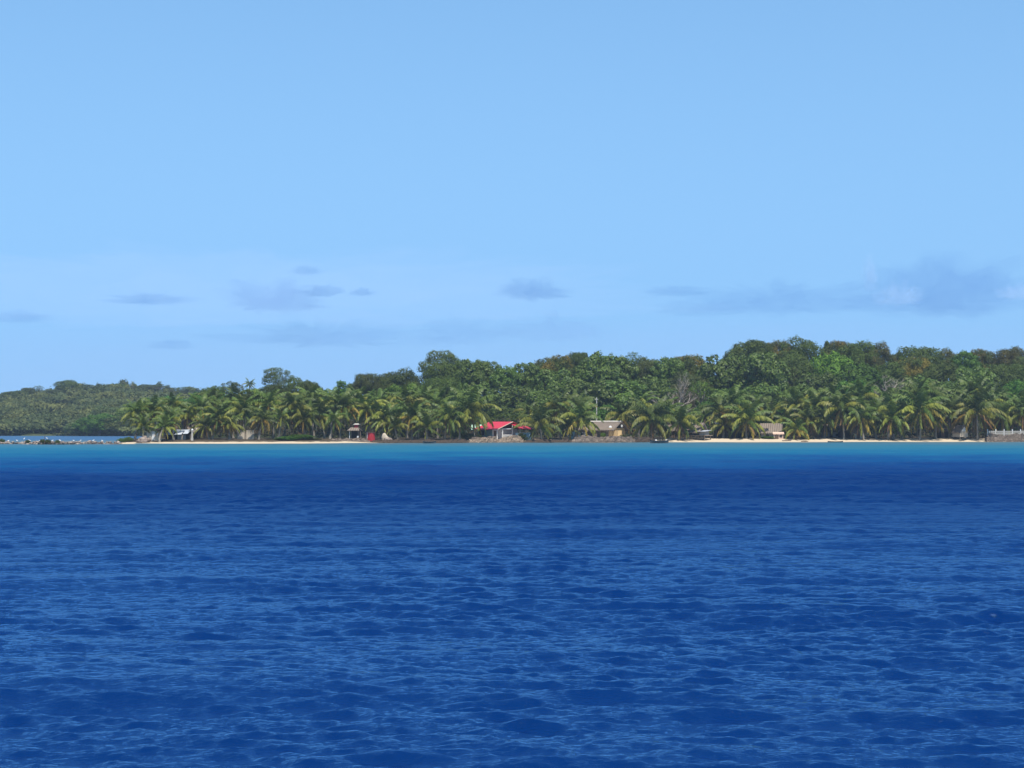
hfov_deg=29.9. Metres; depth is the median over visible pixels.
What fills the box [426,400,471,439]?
coconut palm
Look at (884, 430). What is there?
broadleaf tree
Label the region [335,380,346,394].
broadleaf tree
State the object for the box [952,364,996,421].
broadleaf tree
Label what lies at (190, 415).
coconut palm
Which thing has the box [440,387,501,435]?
coconut palm
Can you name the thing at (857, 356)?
broadleaf tree
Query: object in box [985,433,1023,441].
stone wall
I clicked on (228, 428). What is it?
coconut palm
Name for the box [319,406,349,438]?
coconut palm
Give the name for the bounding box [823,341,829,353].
broadleaf tree
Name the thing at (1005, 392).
coconut palm
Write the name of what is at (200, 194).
sky
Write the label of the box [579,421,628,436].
long thatched house
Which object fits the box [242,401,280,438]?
coconut palm
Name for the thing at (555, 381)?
broadleaf tree
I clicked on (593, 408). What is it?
broadleaf tree
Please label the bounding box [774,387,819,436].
coconut palm
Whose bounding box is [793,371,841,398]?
broadleaf tree
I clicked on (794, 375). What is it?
broadleaf tree
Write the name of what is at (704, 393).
broadleaf tree
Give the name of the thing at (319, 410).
coconut palm
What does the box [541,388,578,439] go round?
coconut palm
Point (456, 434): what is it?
bush
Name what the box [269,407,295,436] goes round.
coconut palm
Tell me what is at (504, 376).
broadleaf tree
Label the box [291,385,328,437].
coconut palm
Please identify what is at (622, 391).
broadleaf tree
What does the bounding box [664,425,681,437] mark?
shaded hut
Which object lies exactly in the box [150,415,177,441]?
coconut palm
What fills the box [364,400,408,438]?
coconut palm
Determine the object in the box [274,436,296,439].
bush
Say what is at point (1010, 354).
broadleaf tree
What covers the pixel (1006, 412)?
coconut palm
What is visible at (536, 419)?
coconut palm
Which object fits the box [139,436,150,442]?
boulder
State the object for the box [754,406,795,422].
broadleaf tree
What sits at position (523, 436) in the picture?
bush
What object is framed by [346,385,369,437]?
coconut palm
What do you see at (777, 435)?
mat lean to
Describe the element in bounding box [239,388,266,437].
coconut palm
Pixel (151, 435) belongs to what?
cream hut
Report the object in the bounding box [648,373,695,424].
bare tree
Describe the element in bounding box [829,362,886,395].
broadleaf tree
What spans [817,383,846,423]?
coconut palm
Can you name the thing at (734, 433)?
shaded hut
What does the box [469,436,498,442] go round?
stone wall
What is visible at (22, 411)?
wood
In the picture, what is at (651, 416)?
coconut palm
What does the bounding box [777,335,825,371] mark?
broadleaf tree
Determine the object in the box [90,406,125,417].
mangrove tree
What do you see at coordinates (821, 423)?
coconut palm
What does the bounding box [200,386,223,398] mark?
broadleaf tree
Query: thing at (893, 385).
bare tree
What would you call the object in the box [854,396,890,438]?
coconut palm
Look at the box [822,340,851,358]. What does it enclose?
broadleaf tree
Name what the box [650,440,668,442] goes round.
canoe
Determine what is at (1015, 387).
broadleaf tree
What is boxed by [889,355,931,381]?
broadleaf tree
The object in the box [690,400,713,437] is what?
coconut palm
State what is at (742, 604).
water
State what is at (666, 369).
broadleaf tree
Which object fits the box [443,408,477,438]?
coconut palm
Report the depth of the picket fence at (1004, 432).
343.15 m
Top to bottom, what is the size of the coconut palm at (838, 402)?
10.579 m
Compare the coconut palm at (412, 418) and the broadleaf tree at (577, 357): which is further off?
the broadleaf tree at (577, 357)
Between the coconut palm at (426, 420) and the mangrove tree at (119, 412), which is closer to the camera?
the coconut palm at (426, 420)
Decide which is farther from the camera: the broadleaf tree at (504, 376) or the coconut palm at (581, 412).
the broadleaf tree at (504, 376)
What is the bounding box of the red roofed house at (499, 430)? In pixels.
[475,422,533,439]
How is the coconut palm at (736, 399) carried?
on the beach ground
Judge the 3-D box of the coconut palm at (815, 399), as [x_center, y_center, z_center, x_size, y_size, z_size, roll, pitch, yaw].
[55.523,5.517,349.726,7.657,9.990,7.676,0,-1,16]
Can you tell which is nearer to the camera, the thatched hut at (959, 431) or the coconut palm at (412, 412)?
the coconut palm at (412, 412)
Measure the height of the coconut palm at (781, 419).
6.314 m
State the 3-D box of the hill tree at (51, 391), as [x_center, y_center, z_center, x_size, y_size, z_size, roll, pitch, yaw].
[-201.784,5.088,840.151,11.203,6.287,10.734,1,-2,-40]
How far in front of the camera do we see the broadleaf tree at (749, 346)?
421.84 m
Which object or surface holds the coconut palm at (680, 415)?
on the beach ground
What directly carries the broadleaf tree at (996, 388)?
on the beach ground
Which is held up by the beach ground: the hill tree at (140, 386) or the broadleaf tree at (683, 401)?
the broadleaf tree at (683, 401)
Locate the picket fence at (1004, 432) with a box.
[987,429,1023,435]
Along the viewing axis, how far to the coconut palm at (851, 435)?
348.87 m
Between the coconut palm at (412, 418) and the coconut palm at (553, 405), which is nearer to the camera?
the coconut palm at (412, 418)
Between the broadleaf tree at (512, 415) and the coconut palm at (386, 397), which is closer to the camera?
the coconut palm at (386, 397)
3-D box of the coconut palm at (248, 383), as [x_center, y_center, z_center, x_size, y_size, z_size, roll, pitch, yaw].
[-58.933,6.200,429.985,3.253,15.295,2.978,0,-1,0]
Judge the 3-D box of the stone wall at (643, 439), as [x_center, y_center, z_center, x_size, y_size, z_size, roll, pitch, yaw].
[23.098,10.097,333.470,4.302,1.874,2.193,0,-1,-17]
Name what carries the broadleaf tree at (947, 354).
on the beach ground
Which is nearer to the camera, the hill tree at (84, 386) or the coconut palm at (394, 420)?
the coconut palm at (394, 420)
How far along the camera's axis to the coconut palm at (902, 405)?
347.36 m
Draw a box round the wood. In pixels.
[0,379,315,435]
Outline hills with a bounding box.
[0,390,184,435]
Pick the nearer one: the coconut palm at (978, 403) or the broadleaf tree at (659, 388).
the coconut palm at (978, 403)
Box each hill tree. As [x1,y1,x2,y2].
[0,391,28,397]
[21,387,35,393]
[39,389,62,393]
[53,380,81,391]
[82,384,97,390]
[137,384,152,389]
[145,384,170,389]
[177,387,190,393]
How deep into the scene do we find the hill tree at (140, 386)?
843.87 m
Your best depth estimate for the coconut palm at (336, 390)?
333.71 m
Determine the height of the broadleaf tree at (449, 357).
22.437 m
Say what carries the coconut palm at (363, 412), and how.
on the beach ground
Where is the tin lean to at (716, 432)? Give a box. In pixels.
[714,422,722,437]
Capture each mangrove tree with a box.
[30,423,58,432]
[62,420,98,435]
[72,413,119,435]
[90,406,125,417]
[99,416,137,435]
[114,403,149,418]
[153,395,187,411]
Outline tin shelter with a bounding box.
[163,430,190,439]
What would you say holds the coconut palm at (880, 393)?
on the beach ground
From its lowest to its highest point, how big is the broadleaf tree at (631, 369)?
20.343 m
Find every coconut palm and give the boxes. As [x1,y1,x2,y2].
[117,397,152,439]
[130,413,159,436]
[136,394,173,424]
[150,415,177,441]
[152,406,186,439]
[160,392,187,411]
[174,403,205,428]
[181,393,216,418]
[188,413,221,438]
[195,389,224,435]
[199,402,234,438]
[209,398,236,436]
[212,413,244,438]
[222,394,264,438]
[223,383,247,437]
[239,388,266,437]
[242,378,255,388]
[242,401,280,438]
[249,388,290,438]
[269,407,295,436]
[273,391,314,435]
[284,404,319,434]
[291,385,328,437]
[298,392,341,438]
[316,386,354,437]
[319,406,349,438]
[322,388,367,437]
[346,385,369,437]
[347,389,388,432]
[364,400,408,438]
[365,388,396,432]
[379,412,408,438]
[384,385,430,437]
[390,399,428,439]
[404,384,438,434]
[404,405,431,439]
[408,409,445,439]
[419,387,454,437]
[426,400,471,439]
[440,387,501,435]
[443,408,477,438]
[513,402,538,432]
[513,403,565,439]
[529,400,562,437]
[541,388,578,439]
[553,413,585,440]
[556,399,603,439]
[558,389,596,419]
[600,400,641,433]
[619,395,677,439]
[623,386,659,436]
[654,394,683,423]
[657,404,704,440]
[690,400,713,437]
[699,395,737,437]
[705,410,741,437]
[711,385,753,411]
[720,399,774,439]
[738,392,774,436]
[756,394,788,422]
[769,405,806,437]
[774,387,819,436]
[780,417,813,439]
[790,402,825,437]
[796,387,830,437]
[809,405,845,437]
[813,384,866,438]
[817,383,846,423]
[836,396,885,439]
[839,396,869,437]
[841,379,879,421]
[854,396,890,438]
[864,391,916,439]
[873,385,901,437]
[888,378,950,439]
[893,377,942,436]
[893,396,924,438]
[915,382,957,407]
[922,402,957,438]
[934,389,974,437]
[939,385,986,437]
[949,383,1008,439]
[955,377,994,437]
[973,386,1006,436]
[987,393,1023,432]
[989,389,1011,423]
[998,389,1023,432]
[1002,391,1023,430]
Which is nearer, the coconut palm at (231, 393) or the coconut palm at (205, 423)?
the coconut palm at (205, 423)
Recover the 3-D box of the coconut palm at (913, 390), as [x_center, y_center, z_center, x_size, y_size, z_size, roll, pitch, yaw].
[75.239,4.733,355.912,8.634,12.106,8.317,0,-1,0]
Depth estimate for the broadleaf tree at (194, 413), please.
364.33 m
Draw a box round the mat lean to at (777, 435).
[773,432,783,438]
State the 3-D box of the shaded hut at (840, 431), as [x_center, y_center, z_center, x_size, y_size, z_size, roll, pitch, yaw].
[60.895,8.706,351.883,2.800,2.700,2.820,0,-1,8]
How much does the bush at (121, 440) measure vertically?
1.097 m
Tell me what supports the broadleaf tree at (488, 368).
on the beach ground
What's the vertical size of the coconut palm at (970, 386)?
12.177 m
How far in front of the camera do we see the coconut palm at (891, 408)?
344.43 m
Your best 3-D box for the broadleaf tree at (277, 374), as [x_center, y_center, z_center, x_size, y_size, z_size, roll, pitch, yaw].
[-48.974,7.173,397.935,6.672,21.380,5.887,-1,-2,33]
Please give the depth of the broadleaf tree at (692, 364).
407.53 m
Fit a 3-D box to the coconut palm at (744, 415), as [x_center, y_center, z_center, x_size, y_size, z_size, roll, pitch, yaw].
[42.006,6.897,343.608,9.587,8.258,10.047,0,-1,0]
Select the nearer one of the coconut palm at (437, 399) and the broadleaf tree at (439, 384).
the coconut palm at (437, 399)
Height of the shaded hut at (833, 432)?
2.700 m
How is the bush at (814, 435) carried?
on the beach ground
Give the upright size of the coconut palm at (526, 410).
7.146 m
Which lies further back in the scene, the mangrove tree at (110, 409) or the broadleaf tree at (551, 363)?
the mangrove tree at (110, 409)
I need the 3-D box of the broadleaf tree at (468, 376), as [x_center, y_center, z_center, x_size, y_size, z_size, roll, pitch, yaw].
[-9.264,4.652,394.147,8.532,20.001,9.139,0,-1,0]
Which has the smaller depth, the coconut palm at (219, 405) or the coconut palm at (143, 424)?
the coconut palm at (143, 424)
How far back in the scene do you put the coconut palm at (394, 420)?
322.58 m
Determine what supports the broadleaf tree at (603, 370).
on the beach ground
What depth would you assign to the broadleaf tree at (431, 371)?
395.74 m
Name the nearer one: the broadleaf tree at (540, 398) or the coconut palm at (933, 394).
the coconut palm at (933, 394)
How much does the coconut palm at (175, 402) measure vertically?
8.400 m
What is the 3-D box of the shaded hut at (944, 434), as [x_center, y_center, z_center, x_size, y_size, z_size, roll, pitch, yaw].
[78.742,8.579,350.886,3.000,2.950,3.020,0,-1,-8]
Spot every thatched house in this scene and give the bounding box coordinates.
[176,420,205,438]
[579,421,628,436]
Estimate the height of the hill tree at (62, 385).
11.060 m
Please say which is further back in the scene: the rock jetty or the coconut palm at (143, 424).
the coconut palm at (143, 424)
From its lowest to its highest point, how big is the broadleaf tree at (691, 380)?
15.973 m
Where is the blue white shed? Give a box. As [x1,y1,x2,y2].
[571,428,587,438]
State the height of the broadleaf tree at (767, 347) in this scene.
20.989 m
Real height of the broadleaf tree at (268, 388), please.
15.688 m
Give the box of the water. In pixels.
[0,436,1023,767]
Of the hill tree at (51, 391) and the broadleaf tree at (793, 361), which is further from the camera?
the hill tree at (51, 391)
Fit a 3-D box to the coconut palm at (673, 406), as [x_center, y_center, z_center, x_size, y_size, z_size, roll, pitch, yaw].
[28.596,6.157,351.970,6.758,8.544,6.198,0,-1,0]
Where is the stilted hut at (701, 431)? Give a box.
[680,423,712,440]
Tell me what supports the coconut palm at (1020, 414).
on the beach ground
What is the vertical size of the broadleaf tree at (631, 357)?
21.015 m
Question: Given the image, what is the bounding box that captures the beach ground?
[120,410,984,443]
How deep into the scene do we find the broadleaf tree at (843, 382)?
384.12 m
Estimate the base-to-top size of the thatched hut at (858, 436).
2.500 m
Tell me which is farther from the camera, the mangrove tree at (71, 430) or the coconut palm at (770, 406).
the mangrove tree at (71, 430)
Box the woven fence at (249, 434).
[237,430,253,438]
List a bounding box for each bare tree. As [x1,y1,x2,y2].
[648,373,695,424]
[871,376,912,400]
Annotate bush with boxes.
[117,438,126,442]
[124,437,133,441]
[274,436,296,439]
[288,434,314,438]
[449,429,466,438]
[462,433,481,438]
[518,433,527,440]
[808,431,821,438]
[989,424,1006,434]
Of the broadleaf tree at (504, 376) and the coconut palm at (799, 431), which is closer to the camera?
the coconut palm at (799, 431)
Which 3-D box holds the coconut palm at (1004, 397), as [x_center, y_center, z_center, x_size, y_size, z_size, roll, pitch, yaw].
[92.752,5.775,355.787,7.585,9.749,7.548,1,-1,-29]
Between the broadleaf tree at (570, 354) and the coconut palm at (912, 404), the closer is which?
the coconut palm at (912, 404)
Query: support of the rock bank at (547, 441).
on the beach ground
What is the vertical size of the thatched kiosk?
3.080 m
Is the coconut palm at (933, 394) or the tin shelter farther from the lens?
the coconut palm at (933, 394)
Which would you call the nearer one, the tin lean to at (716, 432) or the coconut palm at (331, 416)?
the coconut palm at (331, 416)
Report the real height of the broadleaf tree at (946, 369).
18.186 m
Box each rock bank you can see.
[370,439,468,442]
[523,439,571,442]
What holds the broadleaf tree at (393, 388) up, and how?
on the beach ground
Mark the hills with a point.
(51, 434)
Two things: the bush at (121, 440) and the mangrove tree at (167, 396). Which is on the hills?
the mangrove tree at (167, 396)
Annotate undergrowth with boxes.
[161,407,1011,437]
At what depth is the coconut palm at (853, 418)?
344.29 m
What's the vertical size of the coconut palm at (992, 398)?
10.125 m
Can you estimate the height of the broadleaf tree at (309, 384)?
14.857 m
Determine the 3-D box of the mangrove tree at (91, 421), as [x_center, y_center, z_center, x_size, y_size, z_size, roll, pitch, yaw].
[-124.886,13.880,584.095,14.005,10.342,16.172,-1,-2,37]
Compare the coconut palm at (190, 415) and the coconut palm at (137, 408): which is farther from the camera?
the coconut palm at (190, 415)
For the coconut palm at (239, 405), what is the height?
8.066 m
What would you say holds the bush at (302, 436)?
on the beach ground
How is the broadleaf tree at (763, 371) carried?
on the beach ground
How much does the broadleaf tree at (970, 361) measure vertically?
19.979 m
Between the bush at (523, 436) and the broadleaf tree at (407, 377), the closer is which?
the bush at (523, 436)
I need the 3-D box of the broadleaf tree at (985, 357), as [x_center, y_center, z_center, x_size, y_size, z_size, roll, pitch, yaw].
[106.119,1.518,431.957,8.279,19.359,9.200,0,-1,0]
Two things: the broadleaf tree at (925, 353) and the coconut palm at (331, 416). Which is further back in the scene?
the broadleaf tree at (925, 353)
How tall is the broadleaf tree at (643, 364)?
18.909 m
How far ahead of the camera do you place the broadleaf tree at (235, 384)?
401.53 m
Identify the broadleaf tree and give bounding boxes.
[171,404,208,425]
[187,392,205,404]
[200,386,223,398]
[221,381,243,393]
[245,388,269,423]
[259,383,288,397]
[261,367,293,384]
[284,375,307,397]
[297,380,322,394]
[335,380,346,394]
[352,372,381,394]
[372,372,402,392]
[378,366,424,391]
[381,382,432,402]
[417,349,459,377]
[420,359,463,384]
[421,376,463,398]
[448,381,499,423]
[452,359,486,388]
[467,359,501,395]
[483,384,530,417]
[484,407,525,431]
[489,365,522,392]
[514,362,542,386]
[515,390,563,433]
[525,367,583,399]
[534,354,575,388]
[552,353,581,377]
[555,377,617,414]
[556,406,601,420]
[569,352,588,365]
[571,350,629,388]
[590,379,650,418]
[590,405,628,425]
[607,355,639,381]
[627,352,638,360]
[630,374,678,404]
[633,355,661,380]
[649,356,689,386]
[667,370,712,409]
[670,387,700,418]
[673,353,706,411]
[686,380,715,407]
[690,401,722,433]
[694,353,746,399]
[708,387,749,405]
[722,339,767,371]
[724,350,793,390]
[740,382,785,421]
[747,340,774,353]
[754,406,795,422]
[768,339,789,358]
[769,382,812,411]
[772,353,817,387]
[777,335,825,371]
[782,366,803,386]
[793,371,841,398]
[807,350,856,384]
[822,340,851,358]
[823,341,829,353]
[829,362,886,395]
[833,378,875,401]
[836,340,880,366]
[856,400,901,436]
[863,340,898,368]
[867,360,912,390]
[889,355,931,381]
[891,387,919,426]
[893,345,945,377]
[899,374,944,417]
[918,362,961,384]
[918,414,971,432]
[931,347,958,374]
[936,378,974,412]
[949,351,982,371]
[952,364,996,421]
[971,348,995,367]
[980,362,1023,391]
[981,418,1023,432]
[982,382,1012,396]
[989,346,1023,372]
[1001,379,1023,397]
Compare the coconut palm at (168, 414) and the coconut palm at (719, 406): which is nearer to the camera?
the coconut palm at (168, 414)
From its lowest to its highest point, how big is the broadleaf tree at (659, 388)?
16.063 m
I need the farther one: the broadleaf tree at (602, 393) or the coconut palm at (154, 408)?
the broadleaf tree at (602, 393)
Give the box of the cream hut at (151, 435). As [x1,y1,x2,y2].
[144,427,162,440]
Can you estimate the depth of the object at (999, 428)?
353.11 m
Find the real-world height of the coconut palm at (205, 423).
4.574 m
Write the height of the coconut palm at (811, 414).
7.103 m
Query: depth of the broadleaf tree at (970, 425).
364.19 m
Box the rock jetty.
[0,440,121,444]
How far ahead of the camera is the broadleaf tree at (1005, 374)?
401.26 m
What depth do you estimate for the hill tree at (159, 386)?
838.85 m
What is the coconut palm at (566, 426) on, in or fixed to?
on the beach ground
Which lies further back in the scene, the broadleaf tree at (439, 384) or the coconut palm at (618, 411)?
the broadleaf tree at (439, 384)
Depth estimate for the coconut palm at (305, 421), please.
318.47 m
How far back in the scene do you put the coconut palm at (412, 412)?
325.43 m
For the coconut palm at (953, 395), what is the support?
on the beach ground
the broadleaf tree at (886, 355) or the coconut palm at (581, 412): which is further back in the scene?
the broadleaf tree at (886, 355)
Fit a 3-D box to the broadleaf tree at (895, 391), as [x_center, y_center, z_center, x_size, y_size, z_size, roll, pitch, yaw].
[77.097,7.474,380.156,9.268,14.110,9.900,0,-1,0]
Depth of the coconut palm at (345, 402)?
323.46 m
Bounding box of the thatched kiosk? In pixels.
[347,424,361,438]
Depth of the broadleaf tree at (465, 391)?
378.21 m
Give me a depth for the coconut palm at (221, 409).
311.52 m
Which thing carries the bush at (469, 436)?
on the beach ground
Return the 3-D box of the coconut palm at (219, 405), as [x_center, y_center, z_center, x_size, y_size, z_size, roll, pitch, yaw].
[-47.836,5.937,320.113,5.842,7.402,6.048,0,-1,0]
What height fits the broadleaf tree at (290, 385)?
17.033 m
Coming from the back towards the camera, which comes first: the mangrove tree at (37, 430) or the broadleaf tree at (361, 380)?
the mangrove tree at (37, 430)
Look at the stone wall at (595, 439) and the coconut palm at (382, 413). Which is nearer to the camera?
the coconut palm at (382, 413)
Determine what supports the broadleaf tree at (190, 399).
on the beach ground
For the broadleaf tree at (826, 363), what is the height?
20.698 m
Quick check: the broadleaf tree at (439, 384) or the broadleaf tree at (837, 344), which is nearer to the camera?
the broadleaf tree at (439, 384)
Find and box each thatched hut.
[759,423,782,438]
[853,426,867,438]
[951,425,968,439]
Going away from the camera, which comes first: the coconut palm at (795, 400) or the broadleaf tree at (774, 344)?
the coconut palm at (795, 400)
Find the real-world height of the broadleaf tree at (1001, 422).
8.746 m
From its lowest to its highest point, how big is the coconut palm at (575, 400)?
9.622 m
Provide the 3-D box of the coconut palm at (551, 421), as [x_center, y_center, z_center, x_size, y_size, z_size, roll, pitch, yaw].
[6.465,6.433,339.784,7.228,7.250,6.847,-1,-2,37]
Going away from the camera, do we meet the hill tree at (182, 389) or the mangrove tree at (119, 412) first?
the mangrove tree at (119, 412)
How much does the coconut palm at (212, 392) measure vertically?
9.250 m
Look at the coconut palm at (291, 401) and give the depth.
319.56 m
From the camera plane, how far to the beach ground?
339.83 m
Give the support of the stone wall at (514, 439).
on the beach ground
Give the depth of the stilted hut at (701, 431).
339.50 m
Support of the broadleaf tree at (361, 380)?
on the beach ground
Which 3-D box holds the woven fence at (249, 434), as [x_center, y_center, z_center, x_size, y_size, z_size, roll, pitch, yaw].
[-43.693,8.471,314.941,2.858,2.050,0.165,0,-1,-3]
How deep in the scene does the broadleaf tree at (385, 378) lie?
398.13 m
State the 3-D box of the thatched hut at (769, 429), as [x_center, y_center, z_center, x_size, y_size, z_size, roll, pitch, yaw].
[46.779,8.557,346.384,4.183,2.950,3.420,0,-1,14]
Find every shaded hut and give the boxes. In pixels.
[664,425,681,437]
[722,423,749,437]
[820,424,837,437]
[836,424,850,437]
[932,423,952,437]
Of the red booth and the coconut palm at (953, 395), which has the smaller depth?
the red booth
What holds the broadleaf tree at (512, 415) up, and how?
on the beach ground
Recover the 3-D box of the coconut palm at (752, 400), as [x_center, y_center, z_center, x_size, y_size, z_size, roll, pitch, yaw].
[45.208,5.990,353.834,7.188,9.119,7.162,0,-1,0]
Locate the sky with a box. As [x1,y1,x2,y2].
[0,0,1023,393]
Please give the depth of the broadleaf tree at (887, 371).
406.44 m
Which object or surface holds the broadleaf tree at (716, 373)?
on the beach ground
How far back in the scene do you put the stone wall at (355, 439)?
317.12 m
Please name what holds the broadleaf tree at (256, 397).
on the beach ground
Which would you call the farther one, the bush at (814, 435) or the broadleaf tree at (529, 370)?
the broadleaf tree at (529, 370)
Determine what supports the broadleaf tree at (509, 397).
on the beach ground
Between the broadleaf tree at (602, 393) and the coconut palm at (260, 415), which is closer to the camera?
the coconut palm at (260, 415)
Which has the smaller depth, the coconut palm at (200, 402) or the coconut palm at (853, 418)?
the coconut palm at (200, 402)
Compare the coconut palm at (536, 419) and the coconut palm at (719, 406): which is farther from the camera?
the coconut palm at (719, 406)
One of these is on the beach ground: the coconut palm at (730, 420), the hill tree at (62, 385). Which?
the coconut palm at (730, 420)
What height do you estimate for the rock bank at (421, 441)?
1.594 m
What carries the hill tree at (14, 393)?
on the hills
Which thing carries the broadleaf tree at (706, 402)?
on the beach ground
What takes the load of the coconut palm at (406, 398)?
on the beach ground
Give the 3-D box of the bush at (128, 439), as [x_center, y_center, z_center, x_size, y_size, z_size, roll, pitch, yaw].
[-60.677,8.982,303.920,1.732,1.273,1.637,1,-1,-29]
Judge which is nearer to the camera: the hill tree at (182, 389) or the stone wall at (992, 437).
the stone wall at (992, 437)
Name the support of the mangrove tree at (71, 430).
on the hills
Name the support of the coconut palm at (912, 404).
on the beach ground
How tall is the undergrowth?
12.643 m
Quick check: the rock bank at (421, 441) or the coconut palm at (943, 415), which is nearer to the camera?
the rock bank at (421, 441)
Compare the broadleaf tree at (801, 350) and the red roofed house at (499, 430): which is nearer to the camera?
the red roofed house at (499, 430)
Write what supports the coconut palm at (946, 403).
on the beach ground
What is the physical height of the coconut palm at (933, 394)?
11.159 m
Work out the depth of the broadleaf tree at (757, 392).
380.14 m
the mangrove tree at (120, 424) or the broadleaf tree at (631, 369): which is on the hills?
the mangrove tree at (120, 424)
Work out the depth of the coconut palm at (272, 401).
323.66 m
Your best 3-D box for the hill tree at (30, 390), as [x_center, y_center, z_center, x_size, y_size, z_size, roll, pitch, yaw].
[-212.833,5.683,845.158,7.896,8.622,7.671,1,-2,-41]
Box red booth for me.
[366,433,374,440]
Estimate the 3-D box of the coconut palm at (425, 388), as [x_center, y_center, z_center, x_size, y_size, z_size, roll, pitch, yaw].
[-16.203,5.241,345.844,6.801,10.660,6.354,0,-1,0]
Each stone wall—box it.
[331,438,369,442]
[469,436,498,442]
[498,435,523,442]
[571,435,634,442]
[635,437,652,441]
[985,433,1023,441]
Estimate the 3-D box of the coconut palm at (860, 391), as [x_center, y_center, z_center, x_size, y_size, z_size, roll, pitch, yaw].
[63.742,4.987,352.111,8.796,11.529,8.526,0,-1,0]

